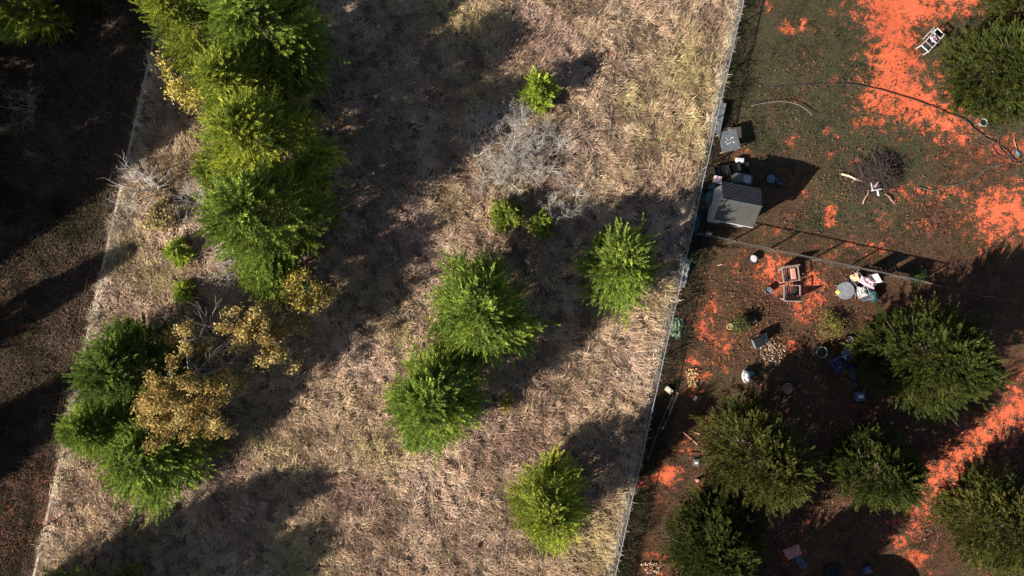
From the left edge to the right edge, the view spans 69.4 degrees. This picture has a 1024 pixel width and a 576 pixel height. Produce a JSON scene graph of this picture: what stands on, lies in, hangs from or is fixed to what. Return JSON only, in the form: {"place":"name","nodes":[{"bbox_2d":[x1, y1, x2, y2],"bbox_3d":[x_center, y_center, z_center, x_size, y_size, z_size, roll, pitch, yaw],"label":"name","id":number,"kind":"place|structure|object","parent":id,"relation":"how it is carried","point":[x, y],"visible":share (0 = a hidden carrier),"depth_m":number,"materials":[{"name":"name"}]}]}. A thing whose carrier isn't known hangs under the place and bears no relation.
{"place":"outdoors","nodes":[
{"label":"outdoors","id":0,"kind":"place"},
{"bbox_2d":[0,0,151,575],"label":"dark lot grass","id":1,"kind":"structure","parent":0,"point":[53,125],"depth_m":41.54,"materials":[{"name":"plant"}]},
{"bbox_2d":[0,0,1023,575],"bbox_3d":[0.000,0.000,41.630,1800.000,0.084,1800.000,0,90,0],"label":"ground","id":2,"kind":"structure","parent":0,"point":[896,54],"depth_m":41.63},
{"bbox_2d":[0,78,43,134],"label":"bare shrub","id":3,"kind":"object","parent":2,"relation":"on","point":[29,104],"visible":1,"depth_m":40.64,"materials":[{"name":"plant"}]},
{"bbox_2d":[0,0,74,46],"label":"cedar tree","id":4,"kind":"object","parent":2,"relation":"on","point":[13,27],"visible":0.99,"depth_m":38.90,"materials":[{"name":"green plant"}]},
{"bbox_2d":[41,0,112,25],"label":"cedar tree","id":5,"kind":"object","parent":2,"relation":"on","point":[76,6],"visible":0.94,"depth_m":40.51,"materials":[{"name":"green plant"}]},
{"bbox_2d":[46,560,115,575],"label":"cedar tree","id":6,"kind":"object","parent":2,"relation":"on","point":[62,572],"visible":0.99,"depth_m":39.65,"materials":[{"name":"green plant"}]},
{"bbox_2d":[23,22,152,575],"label":"wire fence","id":7,"kind":"object","parent":2,"relation":"on","point":[85,301],"visible":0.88,"depth_m":40.85,"materials":[{"name":"metal"}]},
{"bbox_2d":[51,394,136,465],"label":"cedar tree","id":8,"kind":"object","parent":2,"relation":"on","point":[81,431],"visible":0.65,"depth_m":37.01,"materials":[{"name":"green plant"}]},
{"bbox_2d":[107,560,147,575],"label":"leafy shrub","id":9,"kind":"object","parent":2,"relation":"on","point":[132,571],"visible":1,"depth_m":40.13,"materials":[{"name":"green plant"}]},
{"bbox_2d":[62,311,204,416],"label":"cedar tree","id":10,"kind":"object","parent":2,"relation":"on","point":[109,369],"visible":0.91,"depth_m":37.32,"materials":[{"name":"green plant"}]},
{"bbox_2d":[98,149,172,214],"bbox_3d":[-20.570,-5.710,40.246,3.400,2.791,4.023,36,90,0],"label":"bare shrub","id":11,"kind":"object","parent":2,"relation":"on","point":[148,178],"visible":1,"depth_m":40.49,"materials":[{"name":"plant"}]},
{"bbox_2d":[138,193,177,234],"bbox_3d":[-19.483,-3.957,40.866,1.945,1.592,2.418,27,90,0],"label":"leafy shrub","id":12,"kind":"object","parent":2,"relation":"on","point":[158,216],"visible":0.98,"depth_m":40.70,"materials":[{"name":"beige plant"}]},
{"bbox_2d":[86,387,232,527],"bbox_3d":[-18.822,8.476,38.863,7.066,5.569,8.280,-18,90,0],"label":"cedar tree","id":13,"kind":"object","parent":2,"relation":"on","point":[134,469],"visible":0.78,"depth_m":37.84,"materials":[{"name":"green plant"}]},
{"bbox_2d":[159,235,196,270],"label":"cedar sapling","id":14,"kind":"object","parent":2,"relation":"on","point":[172,251],"visible":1,"depth_m":40.77,"materials":[{"name":"green plant"}]},
{"bbox_2d":[150,50,211,123],"bbox_3d":[-16.474,-10.158,38.624,2.856,6.051,2.744,0,90,0],"label":"golden shrub","id":15,"kind":"object","parent":2,"relation":"on","point":[179,86],"visible":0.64,"depth_m":37.22,"materials":[{"name":"yellow plant"}]},
{"bbox_2d":[128,0,234,75],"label":"cedar tree","id":16,"kind":"object","parent":2,"relation":"on","point":[175,15],"visible":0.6,"depth_m":36.37,"materials":[{"name":"green plant"}]},
{"bbox_2d":[169,277,196,304],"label":"cedar sapling","id":17,"kind":"object","parent":2,"relation":"on","point":[182,293],"visible":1,"depth_m":41.00,"materials":[{"name":"green plant"}]},
{"bbox_2d":[166,177,209,227],"bbox_3d":[-17.482,-4.539,40.627,2.890,2.007,2.951,-42,90,0],"label":"bare shrub","id":18,"kind":"object","parent":2,"relation":"on","point":[177,211],"visible":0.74,"depth_m":40.74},
{"bbox_2d":[129,319,250,456],"bbox_3d":[-16.170,4.872,38.142,5.333,7.472,6.626,0,90,0],"label":"golden tree","id":19,"kind":"object","parent":2,"relation":"on","point":[178,399],"visible":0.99,"depth_m":36.22,"materials":[{"name":"yellow plant"}]},
{"bbox_2d":[188,153,226,190],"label":"cedar sapling","id":20,"kind":"object","parent":2,"relation":"on","point":[199,169],"visible":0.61,"depth_m":40.13,"materials":[{"name":"green plant"}]},
{"bbox_2d":[144,297,296,481],"bbox_3d":[-17.063,3.845,38.593,7.453,6.075,11.209,33,90,0],"label":"bare shrub","id":21,"kind":"object","parent":2,"relation":"on","point":[214,370],"visible":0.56,"depth_m":38.67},
{"bbox_2d":[199,242,244,295],"bbox_3d":[-15.314,-1.101,40.433,4.365,2.565,3.748,0,90,0],"label":"bare shrub","id":22,"kind":"object","parent":2,"relation":"on","point":[230,261],"visible":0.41,"depth_m":40.65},
{"bbox_2d":[180,41,302,144],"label":"cedar tree","id":23,"kind":"object","parent":2,"relation":"on","point":[214,67],"visible":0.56,"depth_m":35.40,"materials":[{"name":"green plant"}]},
{"bbox_2d":[212,291,316,376],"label":"golden tree","id":24,"kind":"object","parent":2,"relation":"on","point":[257,327],"visible":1,"depth_m":37.29,"materials":[{"name":"yellow plant"}]},
{"bbox_2d":[184,148,350,305],"bbox_3d":[-12.666,-3.700,36.645,7.066,10.082,8.280,22,90,0],"label":"cedar tree","id":25,"kind":"object","parent":2,"relation":"on","point":[241,206],"visible":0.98,"depth_m":35.47,"materials":[{"name":"green plant"}]},
{"bbox_2d":[186,75,351,199],"bbox_3d":[-12.596,-7.150,36.916,7.312,9.572,7.265,-40,90,0],"label":"cedar tree","id":26,"kind":"object","parent":2,"relation":"on","point":[240,131],"visible":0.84,"depth_m":35.17,"materials":[{"name":"green plant"}]},
{"bbox_2d":[187,0,351,103],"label":"cedar tree","id":27,"kind":"object","parent":2,"relation":"on","point":[240,23],"visible":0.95,"depth_m":36.25,"materials":[{"name":"green plant"}]},
{"bbox_2d":[234,244,311,312],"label":"cedar tree","id":28,"kind":"object","parent":2,"relation":"on","point":[261,293],"visible":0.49,"depth_m":38.52,"materials":[{"name":"green plant"}]},
{"bbox_2d":[280,265,341,317],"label":"golden tree","id":29,"kind":"object","parent":2,"relation":"on","point":[294,285],"visible":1,"depth_m":37.71,"materials":[{"name":"yellow plant"}]},
{"bbox_2d":[32,0,741,575],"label":"dry meadow grass","id":30,"kind":"structure","parent":2,"relation":"on","point":[220,534],"depth_m":41.49,"materials":[{"name":"plant"}]},
{"bbox_2d":[374,331,498,471],"bbox_3d":[-4.225,5.601,38.084,6.849,7.142,6.574,-42,90,0],"label":"cedar tree","id":31,"kind":"object","parent":2,"relation":"on","point":[434,405],"visible":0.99,"depth_m":37.17,"materials":[{"name":"green plant"}]},
{"bbox_2d":[421,240,560,376],"bbox_3d":[-1.808,1.446,37.850,7.740,7.629,6.605,42,90,0],"label":"cedar tree","id":32,"kind":"object","parent":2,"relation":"on","point":[477,312],"visible":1,"depth_m":37.07,"materials":[{"name":"green plant"}]},
{"bbox_2d":[497,391,515,415],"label":"leafy shrub","id":33,"kind":"object","parent":2,"relation":"on","point":[506,402],"visible":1,"depth_m":41.13,"materials":[{"name":"yellow plant"}]},
{"bbox_2d":[488,198,525,235],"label":"cedar sapling","id":34,"kind":"object","parent":2,"relation":"on","point":[504,214],"visible":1,"depth_m":40.51,"materials":[{"name":"green plant"}]},
{"bbox_2d":[457,93,575,202],"bbox_3d":[0.318,-7.602,40.637,6.567,2.455,6.468,-15,90,0],"label":"bare thicket","id":35,"kind":"object","parent":2,"relation":"on","point":[521,143],"visible":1,"depth_m":40.79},
{"bbox_2d":[514,65,563,116],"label":"cedar sapling","id":36,"kind":"object","parent":2,"relation":"on","point":[540,86],"visible":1,"depth_m":39.97,"materials":[{"name":"green plant"}]},
{"bbox_2d":[524,208,557,240],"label":"cedar sapling","id":37,"kind":"object","parent":2,"relation":"on","point":[541,223],"visible":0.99,"depth_m":40.68,"materials":[{"name":"green plant"}]},
{"bbox_2d":[496,443,602,561],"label":"cedar tree","id":38,"kind":"object","parent":2,"relation":"on","point":[550,513],"visible":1,"depth_m":37.62,"materials":[{"name":"green plant"}]},
{"bbox_2d":[537,175,595,227],"bbox_3d":[3.083,-4.725,40.871,2.950,1.648,2.875,45,90,0],"label":"bare thicket","id":39,"kind":"object","parent":2,"relation":"on","point":[566,210],"visible":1,"depth_m":40.99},
{"bbox_2d":[564,213,667,334],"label":"cedar tree","id":40,"kind":"object","parent":2,"relation":"on","point":[621,273],"visible":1,"depth_m":37.61,"materials":[{"name":"green plant"}]},
{"bbox_2d":[641,562,661,574],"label":"wood chips","id":41,"kind":"object","parent":2,"relation":"on","point":[652,569],"visible":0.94,"depth_m":41.53,"materials":[{"name":"wood"}]},
{"bbox_2d":[608,0,743,575],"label":"chain link fence","id":42,"kind":"object","parent":2,"relation":"on","point":[696,209],"visible":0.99,"depth_m":40.51,"materials":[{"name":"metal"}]},
{"bbox_2d":[669,317,683,338],"bbox_3d":[9.218,2.261,41.444,0.766,0.209,1.271,8,90,0],"label":"plastic sheet","id":43,"kind":"object","parent":2,"relation":"on","point":[679,322],"visible":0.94,"depth_m":41.46,"materials":[{"name":"plastic"}]},
{"bbox_2d":[677,256,692,287],"bbox_3d":[9.652,-0.902,41.343,0.650,0.391,1.851,12,90,0],"label":"plastic sheet","id":44,"kind":"object","parent":2,"relation":"on","point":[686,270],"visible":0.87,"depth_m":41.40,"materials":[{"name":"plastic"}]},
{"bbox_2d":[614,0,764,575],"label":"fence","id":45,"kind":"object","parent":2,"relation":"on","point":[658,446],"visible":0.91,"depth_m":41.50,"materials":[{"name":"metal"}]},
{"bbox_2d":[712,102,726,133],"bbox_3d":[11.556,-9.468,41.250,0.430,0.185,1.750,12,90,0],"label":"scrap board","id":46,"kind":"object","parent":45,"relation":"on","point":[720,117],"visible":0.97,"depth_m":41.21,"materials":[{"name":"wood"}]},
{"bbox_2d":[685,368,699,386],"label":"wood chips","id":47,"kind":"object","parent":2,"relation":"on","point":[693,378],"visible":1,"depth_m":41.52,"materials":[{"name":"wood"}]},
{"bbox_2d":[692,212,701,233],"bbox_3d":[10.369,-3.606,41.437,0.380,0.217,1.337,12,90,0],"label":"plastic sheet","id":48,"kind":"object","parent":2,"relation":"on","point":[697,222],"visible":0.83,"depth_m":41.46,"materials":[{"name":"plastic"}]},
{"bbox_2d":[704,190,713,204],"bbox_3d":[11.170,-5.039,41.316,0.860,0.547,0.824,34,90,0],"label":"tarp bundle","id":49,"kind":"object","parent":2,"relation":"on","point":[708,195],"visible":0.73,"depth_m":41.18,"materials":[{"name":"teal plastic"}]},
{"bbox_2d":[651,479,771,575],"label":"cedar tree","id":50,"kind":"object","parent":2,"relation":"on","point":[724,543],"visible":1,"depth_m":38.24,"materials":[{"name":"green plant"}]},
{"bbox_2d":[707,182,717,190],"bbox_3d":[11.215,-5.666,41.344,0.562,0.461,0.482,0,90,0],"label":"tarp bundle","id":51,"kind":"object","parent":2,"relation":"on","point":[712,186],"visible":0.97,"depth_m":41.25,"materials":[{"name":"teal plastic"}]},
{"bbox_2d":[712,175,721,183],"bbox_3d":[11.484,-6.048,41.415,0.430,0.370,0.430,12,90,0],"label":"carton","id":52,"kind":"object","parent":2,"relation":"on","point":[717,179],"visible":1,"depth_m":41.25,"materials":[{"name":"pink cardboard"}]},
{"bbox_2d":[712,165,727,176],"bbox_3d":[11.664,-6.516,41.425,0.750,0.351,0.620,-8,90,0],"label":"plastic crate","id":53,"kind":"object","parent":2,"relation":"on","point":[721,169],"visible":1,"depth_m":41.50,"materials":[{"name":"plastic"}]},
{"bbox_2d":[715,128,740,153],"bbox_3d":[12.022,-8.145,41.234,1.050,0.732,1.150,-14,90,0],"label":"table","id":54,"kind":"object","parent":2,"relation":"on","point":[729,140],"visible":1,"depth_m":40.88,"materials":[{"name":"grey wood"}]},
{"bbox_2d":[723,127,741,137],"bbox_3d":[12.384,-8.712,41.540,1.000,0.050,0.620,-4,90,0],"label":"scrap board","id":55,"kind":"object","parent":2,"relation":"on","point":[738,129],"visible":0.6,"depth_m":41.52,"materials":[{"name":"brown wood"}]},
{"bbox_2d":[727,163,740,176],"bbox_3d":[12.384,-6.624,41.389,0.600,0.421,0.600,-14,90,0],"label":"plastic crate","id":56,"kind":"object","parent":2,"relation":"on","point":[734,168],"visible":0.83,"depth_m":41.38,"materials":[{"name":"plastic"}]},
{"bbox_2d":[707,181,761,227],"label":"shed","id":57,"kind":"structure","parent":2,"relation":"on","point":[735,205],"depth_m":39.13,"materials":[{"name":"metal"}]},
{"bbox_2d":[728,313,752,336],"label":"leafy shrub","id":58,"kind":"object","parent":2,"relation":"on","point":[738,323],"visible":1,"depth_m":40.97,"materials":[{"name":"green plant"}]},
{"bbox_2d":[730,173,752,185],"bbox_3d":[12.722,-5.993,41.034,0.900,1.132,0.500,11,90,0],"label":"cooling unit","id":59,"kind":"object","parent":2,"relation":"on","point":[742,179],"visible":0.97,"depth_m":40.50,"materials":[{"name":"grey metal"}]},
{"bbox_2d":[739,162,749,173],"bbox_3d":[12.960,-6.660,41.374,0.500,0.451,0.600,-14,90,0],"label":"plastic crate","id":60,"kind":"object","parent":2,"relation":"on","point":[744,167],"visible":0.84,"depth_m":41.35,"materials":[{"name":"plastic"}]},
{"bbox_2d":[742,369,754,383],"bbox_3d":[13.178,4.984,41.242,0.704,0.625,0.757,14,90,0],"label":"white sack","id":61,"kind":"object","parent":2,"relation":"on","point":[746,375],"visible":0.99,"depth_m":41.13,"materials":[{"name":"plastic"}]},
{"bbox_2d":[748,317,756,325],"bbox_3d":[13.464,1.872,41.450,0.471,0.300,0.471,24,90,0],"label":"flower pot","id":62,"kind":"object","parent":2,"relation":"on","point":[753,320],"visible":0.94,"depth_m":41.35,"materials":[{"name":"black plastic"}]},
{"bbox_2d":[748,254,757,263],"bbox_3d":[13.464,-1.620,41.440,0.514,0.320,0.514,-28,90,0],"label":"flower pot","id":63,"kind":"object","parent":2,"relation":"on","point":[752,258],"visible":1,"depth_m":41.34,"materials":[{"name":"white plastic"}]},
{"bbox_2d":[653,268,856,371],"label":"fallen leaves","id":64,"kind":"object","parent":2,"relation":"on","point":[764,322],"visible":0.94,"depth_m":41.53,"materials":[{"name":"plant"}]},
{"bbox_2d":[689,382,823,527],"bbox_3d":[12.367,8.555,37.241,6.948,8.861,6.733,37,90,0],"label":"cedar tree","id":65,"kind":"object","parent":2,"relation":"on","point":[770,466],"visible":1,"depth_m":36.74,"materials":[{"name":"green plant"}]},
{"bbox_2d":[748,332,769,348],"bbox_3d":[13.764,2.936,41.155,1.000,0.890,0.609,-22,90,0],"label":"grill","id":66,"kind":"object","parent":2,"relation":"on","point":[757,342],"visible":1,"depth_m":40.74,"materials":[{"name":"black metal"}]},
{"bbox_2d":[764,287,772,293],"bbox_3d":[14.327,0.146,41.416,0.446,0.369,0.433,20,90,0],"label":"bucket","id":67,"kind":"object","parent":2,"relation":"on","point":[768,290],"visible":1,"depth_m":41.32,"materials":[{"name":"grey plastic"}]},
{"bbox_2d":[765,175,774,182],"bbox_3d":[14.436,-6.084,41.398,0.488,0.405,0.484,7,90,0],"label":"bucket","id":68,"kind":"object","parent":2,"relation":"on","point":[770,179],"visible":1,"depth_m":41.20,"materials":[{"name":"blue plastic"}]},
{"bbox_2d":[758,342,786,365],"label":"wood chips","id":69,"kind":"object","parent":2,"relation":"on","point":[772,351],"visible":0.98,"depth_m":41.53,"materials":[{"name":"wood"}]},
{"bbox_2d":[775,177,783,183],"bbox_3d":[14.974,-6.010,41.436,0.446,0.329,0.433,43,90,0],"label":"bucket","id":70,"kind":"object","parent":2,"relation":"on","point":[779,180],"visible":1,"depth_m":41.35,"materials":[{"name":"blue plastic"}]},
{"bbox_2d":[782,383,792,393],"bbox_3d":[15.407,5.614,41.436,0.617,0.329,0.603,-22,90,0],"label":"bucket","id":71,"kind":"object","parent":2,"relation":"on","point":[787,388],"visible":1,"depth_m":41.35,"materials":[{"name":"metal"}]},
{"bbox_2d":[778,264,800,282],"bbox_3d":[15.438,-0.796,41.096,0.970,1.008,0.931,-8,90,0],"label":"armchair","id":72,"kind":"object","parent":2,"relation":"on","point":[792,272],"visible":1,"depth_m":41.06,"materials":[{"name":"wood"}]},
{"bbox_2d":[780,285,802,301],"bbox_3d":[15.516,0.293,41.096,0.970,1.008,0.931,0,90,0],"label":"armchair","id":73,"kind":"object","parent":2,"relation":"on","point":[793,298],"visible":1,"depth_m":41.17,"materials":[{"name":"wood"}]},
{"bbox_2d":[783,544,801,559],"bbox_3d":[15.757,14.833,41.480,0.956,0.145,0.678,-20,90,0],"label":"tarp","id":74,"kind":"object","parent":2,"relation":"on","point":[792,552],"visible":1,"depth_m":41.49,"materials":[{"name":"pink fabric"}]},
{"bbox_2d":[794,555,806,569],"bbox_3d":[16.195,15.364,41.432,0.396,0.236,0.974,-40,90,0],"label":"tarp","id":75,"kind":"object","parent":2,"relation":"on","point":[800,561],"visible":1,"depth_m":41.48,"materials":[{"name":"blue plastic"}]},
{"bbox_2d":[693,233,929,282],"bbox_3d":[16.485,-1.643,40.981,12.891,1.442,0.161,12,90,0],"label":"chain link fence","id":76,"kind":"object","parent":2,"relation":"on","point":[812,259],"visible":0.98,"depth_m":40.35,"materials":[{"name":"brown metal"}]},
{"bbox_2d":[613,0,1023,575],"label":"yard turf","id":77,"kind":"structure","parent":2,"relation":"on","point":[825,423],"depth_m":41.60,"materials":[{"name":"soil"}]},
{"bbox_2d":[841,346,854,360],"bbox_3d":[18.796,3.676,41.250,0.862,0.449,0.743,-30,90,0],"label":"grey cover","id":78,"kind":"object","parent":77,"relation":"on","point":[846,351],"visible":0.69,"depth_m":41.13,"materials":[{"name":"fabric"}]},
{"bbox_2d":[815,346,827,357],"bbox_3d":[17.279,3.565,41.386,0.660,0.429,0.645,27,90,0],"label":"tub","id":79,"kind":"object","parent":2,"relation":"on","point":[821,351],"visible":1,"depth_m":41.27,"materials":[{"name":"green plastic"}]},
{"bbox_2d":[815,308,846,342],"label":"leafy shrub","id":80,"kind":"object","parent":2,"relation":"on","point":[828,321],"visible":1,"depth_m":41.11,"materials":[{"name":"green plant"}]},
{"bbox_2d":[824,564,840,575],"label":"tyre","id":81,"kind":"object","parent":2,"relation":"on","point":[832,570],"visible":1,"depth_m":41.45,"materials":[{"name":"rubber"}]},
{"bbox_2d":[826,354,852,374],"bbox_3d":[18.235,4.211,41.096,0.970,1.008,0.931,-25,90,0],"label":"armchair","id":82,"kind":"object","parent":2,"relation":"on","point":[838,361],"visible":1,"depth_m":41.06,"materials":[{"name":"blue plastic"}]},
{"bbox_2d":[834,282,853,298],"bbox_3d":[18.432,0.144,41.236,0.980,0.733,0.980,0,90,0],"label":"round table","id":83,"kind":"object","parent":2,"relation":"on","point":[846,289],"visible":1,"depth_m":40.87,"materials":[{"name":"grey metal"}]},
{"bbox_2d":[848,362,856,380],"bbox_3d":[19.042,4.668,41.370,0.487,0.340,1.170,-15,90,0],"label":"blue tarp","id":84,"kind":"object","parent":2,"relation":"on","point":[852,374],"visible":0.62,"depth_m":41.28,"materials":[{"name":"blue fabric"}]},
{"bbox_2d":[688,409,1017,539],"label":"fallen leaves","id":85,"kind":"object","parent":2,"relation":"on","point":[842,482],"visible":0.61,"depth_m":41.53,"materials":[{"name":"plant"}]},
{"bbox_2d":[845,270,863,285],"bbox_3d":[19.127,-0.533,41.128,0.608,0.964,0.790,-40,90,0],"label":"lawn chair","id":86,"kind":"object","parent":2,"relation":"on","point":[855,281],"visible":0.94,"depth_m":41.16,"materials":[{"name":"metal"}]},
{"bbox_2d":[850,273,859,282],"bbox_3d":[19.036,-0.566,40.983,0.547,0.140,0.450,-20,90,0],"label":"towel","id":87,"kind":"object","parent":86,"relation":"on","point":[854,277],"visible":1,"depth_m":40.99,"materials":[{"name":"beige fabric"}]},
{"bbox_2d":[698,58,1017,235],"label":"fallen leaves","id":88,"kind":"object","parent":2,"relation":"on","point":[861,150],"visible":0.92,"depth_m":41.54,"materials":[{"name":"plant"}]},
{"bbox_2d":[853,391,865,401],"bbox_3d":[19.440,6.048,41.390,0.510,0.420,0.530,-4,90,0],"label":"storage box","id":89,"kind":"object","parent":2,"relation":"on","point":[857,395],"visible":0.94,"depth_m":41.20,"materials":[{"name":"blue plastic"}]},
{"bbox_2d":[854,286,872,301],"bbox_3d":[19.489,0.288,41.128,0.608,0.964,0.791,-20,90,0],"label":"lawn chair","id":90,"kind":"object","parent":2,"relation":"on","point":[868,297],"visible":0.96,"depth_m":40.99,"materials":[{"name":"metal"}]},
{"bbox_2d":[856,286,866,296],"bbox_3d":[19.405,0.169,40.979,0.514,0.186,0.562,-10,90,0],"label":"towel","id":91,"kind":"object","parent":90,"relation":"on","point":[861,291],"visible":1,"depth_m":41.01,"materials":[{"name":"white fabric"}]},
{"bbox_2d":[862,565,871,573],"bbox_3d":[19.845,15.760,41.338,0.535,0.434,0.417,-20,90,0],"label":"refuse bag","id":92,"kind":"object","parent":2,"relation":"on","point":[866,569],"visible":1,"depth_m":41.23,"materials":[{"name":"blue plastic"}]},
{"bbox_2d":[866,288,878,301],"bbox_3d":[20.119,0.397,41.262,0.617,0.536,0.861,-30,90,0],"label":"refuse bag","id":93,"kind":"object","parent":2,"relation":"on","point":[874,294],"visible":0.92,"depth_m":41.11,"materials":[{"name":"teal plastic"}]},
{"bbox_2d":[865,273,881,288],"bbox_3d":[19.905,-0.379,41.128,0.790,0.964,0.608,-30,90,0],"label":"lawn chair","id":94,"kind":"object","parent":2,"relation":"on","point":[876,278],"visible":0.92,"depth_m":40.97,"materials":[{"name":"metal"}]},
{"bbox_2d":[858,276,875,288],"bbox_3d":[19.730,-0.318,40.974,0.994,0.156,0.474,25,90,0],"label":"towel","id":95,"kind":"object","parent":94,"relation":"on","point":[868,282],"visible":1,"depth_m":40.99,"materials":[{"name":"pink fabric"}]},
{"bbox_2d":[816,421,931,515],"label":"cedar tree","id":96,"kind":"object","parent":2,"relation":"on","point":[893,480],"visible":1,"depth_m":38.38,"materials":[{"name":"green plant"}]},
{"bbox_2d":[842,141,913,206],"bbox_3d":[20.659,-6.382,41.285,4.140,1.168,3.546,-30,90,0],"label":"brush pile","id":97,"kind":"object","parent":2,"relation":"on","point":[879,170],"visible":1,"depth_m":41.28,"materials":[{"name":"plant"}]},
{"bbox_2d":[871,182,881,195],"bbox_3d":[20.268,-5.508,41.130,0.500,0.250,0.795,-10,90,0],"label":"broken chair","id":98,"kind":"object","parent":97,"relation":"on","point":[874,188],"visible":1,"depth_m":41.14,"materials":[{"name":"white plastic"}]},
{"bbox_2d":[771,83,1013,159],"bbox_3d":[21.624,-10.026,41.560,14.230,0.065,1.699,17,90,0],"label":"garden hose","id":99,"kind":"object","parent":2,"relation":"on","point":[899,95],"visible":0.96,"depth_m":41.54,"materials":[{"name":"rubber"}]},
{"bbox_2d":[905,266,928,291],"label":"leafy shrub","id":100,"kind":"object","parent":2,"relation":"on","point":[916,275],"visible":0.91,"depth_m":41.09,"materials":[{"name":"green plant"}]},
{"bbox_2d":[841,291,1014,433],"bbox_3d":[21.819,3.507,37.993,7.864,7.342,6.763,29,90,0],"label":"cedar tree","id":101,"kind":"object","parent":2,"relation":"on","point":[946,362],"visible":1,"depth_m":37.45,"materials":[{"name":"green plant"}]},
{"bbox_2d":[916,27,943,54],"bbox_3d":[23.275,-13.808,41.282,0.740,0.635,1.370,43,90,0],"label":"white rack","id":102,"kind":"object","parent":2,"relation":"on","point":[923,47],"visible":0.91,"depth_m":41.32,"materials":[{"name":"plastic"}]},
{"bbox_2d":[918,164,1002,190],"bbox_3d":[25.290,-6.119,41.560,5.145,0.055,0.522,-15,90,0],"label":"garden hose","id":103,"kind":"object","parent":2,"relation":"on","point":[962,182],"visible":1,"depth_m":41.55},
{"bbox_2d":[918,455,1023,575],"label":"cedar tree","id":104,"kind":"object","parent":2,"relation":"on","point":[1001,519],"visible":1,"depth_m":38.72,"materials":[{"name":"green plant"}]},
{"bbox_2d":[925,15,1023,131],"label":"cedar tree","id":105,"kind":"object","parent":2,"relation":"on","point":[1000,46],"visible":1,"depth_m":38.91,"materials":[{"name":"green plant"}]},
{"bbox_2d":[977,118,987,126],"bbox_3d":[26.352,-9.252,41.450,0.450,0.300,0.450,-18,90,0],"label":"flower pot","id":106,"kind":"object","parent":2,"relation":"on","point":[983,122],"visible":0.69,"depth_m":41.35,"materials":[{"name":"white plastic"}]},
{"bbox_2d":[966,0,1023,38],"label":"cedar tree","id":107,"kind":"object","parent":2,"relation":"on","point":[1007,13],"visible":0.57,"depth_m":39.95,"materials":[{"name":"green plant"}]},
{"bbox_2d":[998,131,1020,162],"bbox_3d":[27.918,-7.789,41.560,0.794,0.055,1.986,-33,90,0],"label":"garden hose","id":108,"kind":"object","parent":2,"relation":"on","point":[1009,151],"visible":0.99,"depth_m":41.55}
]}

